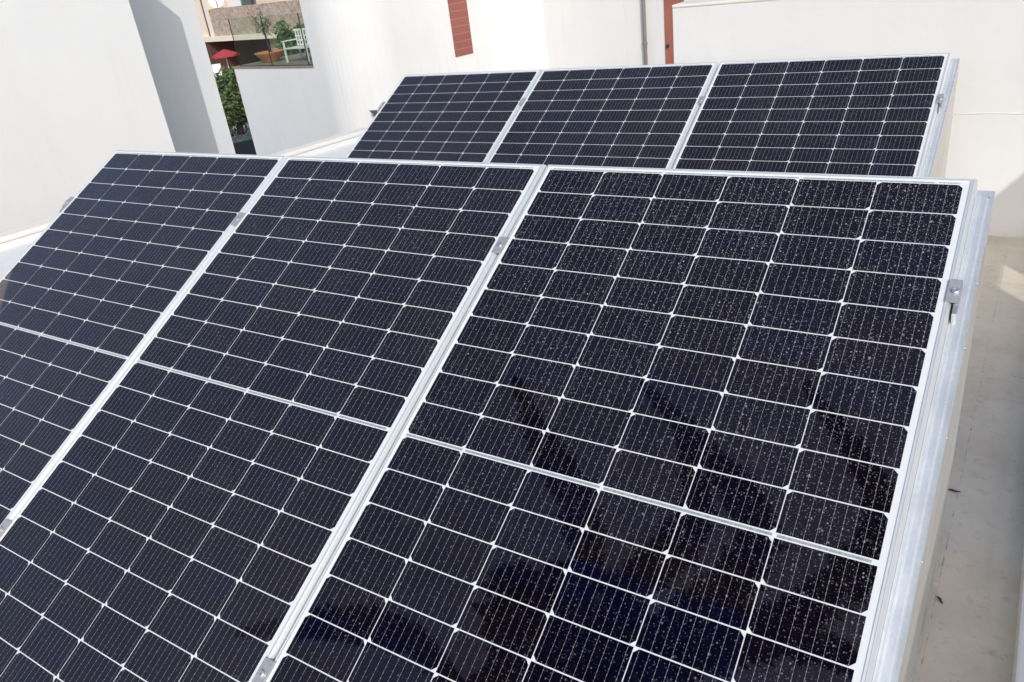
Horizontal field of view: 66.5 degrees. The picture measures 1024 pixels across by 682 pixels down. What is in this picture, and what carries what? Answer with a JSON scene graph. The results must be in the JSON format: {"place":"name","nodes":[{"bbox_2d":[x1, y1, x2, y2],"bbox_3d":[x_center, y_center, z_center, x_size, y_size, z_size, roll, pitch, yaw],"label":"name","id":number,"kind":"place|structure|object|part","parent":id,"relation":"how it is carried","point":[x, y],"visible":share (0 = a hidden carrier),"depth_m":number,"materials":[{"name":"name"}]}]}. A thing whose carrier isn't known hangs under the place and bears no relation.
{"place":"outdoors","nodes":[
{"label":"outdoors","id":0,"kind":"place"},
{"bbox_2d":[0,0,235,232],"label":"white house","id":1,"kind":"structure","parent":0,"point":[88,88],"depth_m":6.07,"materials":[{"name":"paint"}]},
{"bbox_2d":[212,63,221,74],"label":"patio chair","id":2,"kind":"object","parent":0,"point":[216,67],"visible":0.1,"depth_m":44.90,"materials":[{"name":"white paint"}]},
{"bbox_2d":[212,49,238,69],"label":"parasol","id":3,"kind":"object","parent":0,"point":[224,53],"visible":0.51,"depth_m":43.07,"materials":[{"name":"red fabric"}]},
{"bbox_2d":[230,120,251,136],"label":"ground","id":4,"kind":"structure","parent":0,"point":[248,132],"depth_m":34.52,"materials":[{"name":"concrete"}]},
{"bbox_2d":[213,65,248,136],"bbox_3d":[-11.244,-9.287,30.902,3.857,3.069,3.774,10,31,32],"label":"broadleaf tree","id":5,"kind":"object","parent":4,"relation":"on","point":[233,106],"visible":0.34,"depth_m":29.92,"materials":[{"name":"green plant"}]},
{"bbox_2d":[193,0,303,75],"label":"stone villa","id":6,"kind":"object","parent":4,"relation":"on","point":[249,40],"visible":0.37,"depth_m":45.74,"materials":[{"name":"grey stone"}]},
{"bbox_2d":[208,0,223,7],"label":"satellite dish","id":7,"kind":"object","parent":6,"relation":"on","point":[216,3],"visible":1,"depth_m":45.83,"materials":[{"name":"white metal"}]},
{"bbox_2d":[240,0,256,5],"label":"window","id":8,"kind":"structure","parent":6,"relation":"in","point":[243,2],"depth_m":44.49,"materials":[{"name":"grey"}]},
{"bbox_2d":[272,20,310,56],"bbox_3d":[-10.221,-13.894,38.795,2.800,4.053,3.054,-14,27,-12],"label":"broadleaf tree","id":9,"kind":"object","parent":4,"relation":"on","point":[283,34],"visible":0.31,"depth_m":37.55,"materials":[{"name":"green plant"}]},
{"bbox_2d":[872,236,1023,681],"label":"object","id":10,"kind":"structure","parent":4,"relation":"on","point":[969,634],"depth_m":2.19,"materials":[{"name":"grey concrete"}]},
{"bbox_2d":[0,128,365,278],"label":"parapet wall","id":11,"kind":"structure","parent":10,"relation":"on","point":[15,244],"depth_m":4.67,"materials":[{"name":"white paint"}]},
{"bbox_2d":[672,0,1023,237],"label":"rooftop wall","id":12,"kind":"structure","parent":10,"relation":"on","point":[982,41],"depth_m":3.77,"materials":[{"name":"white paint"}]},
{"bbox_2d":[872,190,994,681],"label":"panel support","id":13,"kind":"object","parent":10,"relation":"on","point":[908,606],"visible":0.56,"depth_m":1.43,"materials":[{"name":"silver metal"}]},
{"bbox_2d":[0,518,11,536],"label":"panel clamp","id":14,"kind":"object","parent":13,"relation":"attached to","point":[5,524],"visible":1,"depth_m":2.12,"materials":[{"name":"white metal"}]},
{"bbox_2d":[59,196,73,211],"bbox_3d":[-1.798,-0.546,3.168,0.023,0.042,0.080,10,60,32],"label":"panel clamp","id":15,"kind":"object","parent":13,"relation":"attached to","point":[66,203],"visible":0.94,"depth_m":3.16,"materials":[{"name":"white metal"}]},
{"bbox_2d":[0,150,287,524],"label":"solar panel","id":16,"kind":"object","parent":13,"relation":"attached to","point":[98,278],"visible":1,"depth_m":2.68,"materials":[{"name":"black glass"}]},
{"bbox_2d":[231,212,245,224],"bbox_3d":[-0.916,-0.410,2.609,0.031,0.009,0.055,10,60,32],"label":"panel clamp","id":17,"kind":"object","parent":13,"relation":"attached to","point":[238,218],"visible":1,"depth_m":2.60,"materials":[{"name":"silver metal"}]},
{"bbox_2d":[251,657,275,681],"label":"panel clamp","id":18,"kind":"object","parent":13,"relation":"attached to","point":[263,672],"visible":1,"depth_m":1.56,"materials":[{"name":"white metal"}]},
{"bbox_2d":[0,156,546,681],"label":"solar panel","id":19,"kind":"object","parent":13,"relation":"attached to","point":[190,508],"visible":1,"depth_m":2.02,"materials":[{"name":"black glass"}]},
{"bbox_2d":[491,237,508,253],"bbox_3d":[-0.031,-0.255,2.056,0.031,0.009,0.055,10,60,32],"label":"panel clamp","id":20,"kind":"object","parent":13,"relation":"attached to","point":[500,244],"visible":1,"depth_m":2.05,"materials":[{"name":"white metal"}]},
{"bbox_2d":[266,165,977,681],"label":"solar panel","id":21,"kind":"object","parent":13,"relation":"attached to","point":[664,425],"visible":1,"depth_m":1.56,"materials":[{"name":"black glass"}]},
{"bbox_2d":[945,279,962,323],"bbox_3d":[0.852,-0.078,1.510,0.023,0.042,0.080,10,60,32],"label":"panel clamp","id":22,"kind":"object","parent":13,"relation":"attached to","point":[954,291],"visible":1,"depth_m":1.50,"materials":[{"name":"silver metal"}]},
{"bbox_2d":[921,59,959,177],"bbox_3d":[0.262,-0.751,3.922,3.238,0.887,1.592,10,31,32],"label":"panel support","id":23,"kind":"object","parent":10,"relation":"on","point":[935,163],"visible":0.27,"depth_m":3.35,"materials":[{"name":"silver metal"}]},
{"bbox_2d":[346,69,542,161],"bbox_3d":[-0.619,-0.948,4.470,1.049,0.038,1.762,10,60,32],"label":"solar panel","id":24,"kind":"object","parent":23,"relation":"attached to","point":[465,117],"visible":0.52,"depth_m":4.64,"materials":[{"name":"black glass"}]},
{"bbox_2d":[518,98,525,104],"bbox_3d":[0.057,-1.359,4.430,0.031,0.009,0.055,10,60,32],"label":"panel clamp","id":25,"kind":"object","parent":23,"relation":"attached to","point":[522,101],"visible":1,"depth_m":4.43,"materials":[{"name":"white metal"}]},
{"bbox_2d":[488,62,718,168],"bbox_3d":[0.266,-0.793,3.916,1.049,0.038,1.762,10,60,32],"label":"solar panel","id":26,"kind":"object","parent":23,"relation":"attached to","point":[640,116],"visible":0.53,"depth_m":4.08,"materials":[{"name":"black glass"}]},
{"bbox_2d":[697,96,705,103],"bbox_3d":[0.938,-1.196,3.872,0.031,0.009,0.055,10,60,32],"label":"panel clamp","id":27,"kind":"object","parent":23,"relation":"attached to","point":[701,99],"visible":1,"depth_m":3.87,"materials":[{"name":"white metal"}]},
{"bbox_2d":[672,52,951,176],"bbox_3d":[1.151,-0.637,3.363,1.049,0.038,1.762,10,60,32],"label":"solar panel","id":28,"kind":"object","parent":23,"relation":"attached to","point":[866,115],"visible":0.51,"depth_m":3.52,"materials":[{"name":"black glass"}]},
{"bbox_2d":[936,94,943,112],"bbox_3d":[1.817,-1.012,3.322,0.023,0.042,0.079,10,60,32],"label":"panel clamp","id":29,"kind":"object","parent":23,"relation":"attached to","point":[940,98],"visible":1,"depth_m":3.31,"materials":[{"name":"white metal"}]},
{"bbox_2d":[1012,546,1023,681],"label":"roof kerb","id":30,"kind":"structure","parent":10,"relation":"on","point":[1018,669],"depth_m":1.72,"materials":[{"name":"white paint"}]},
{"bbox_2d":[231,134,256,154],"bbox_3d":[-8.362,-5.674,24.626,4.200,1.446,1.800,-22,29,-26],"label":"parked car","id":31,"kind":"object","parent":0,"point":[243,143],"visible":0.03,"depth_m":23.90,"materials":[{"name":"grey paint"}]},
{"bbox_3d":[-8.724,-5.921,24.274,2.750,0.570,1.480,-22,29,-26],"label":"window","id":32,"kind":"part","parent":31,"relation":"part of","materials":[{"name":"glass"}]},
{"bbox_2d":[233,0,686,154],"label":"white house","id":33,"kind":"structure","parent":0,"point":[365,56],"depth_m":15.67,"materials":[{"name":"paint"}]},
{"bbox_2d":[254,49,283,62],"bbox_3d":[-5.251,-6.191,16.999,0.660,0.215,0.660,10,31,32],"label":"planter","id":34,"kind":"object","parent":33,"relation":"on","point":[275,55],"visible":0.87,"depth_m":16.84,"materials":[{"name":"brown ceramic"}]},
{"bbox_2d":[250,8,273,51],"bbox_3d":[-5.342,-6.659,16.756,0.449,0.940,0.411,-6,26,3],"label":"young tree","id":35,"kind":"object","parent":34,"relation":"on","point":[264,23],"visible":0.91,"depth_m":16.70,"materials":[{"name":"green plant"}]},
{"bbox_2d":[228,13,312,66],"bbox_3d":[-4.915,-6.084,15.846,2.777,0.960,0.040,16,35,40],"label":"glass balustrade","id":36,"kind":"object","parent":33,"relation":"on","point":[308,64],"visible":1,"depth_m":15.86,"materials":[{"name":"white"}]},
{"bbox_2d":[281,28,309,62],"bbox_3d":[-4.366,-6.142,16.209,0.770,0.612,0.433,13,33,36],"label":"garden chair","id":37,"kind":"object","parent":33,"relation":"on","point":[297,40],"visible":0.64,"depth_m":16.32,"materials":[{"name":"white paint"}]}
]}

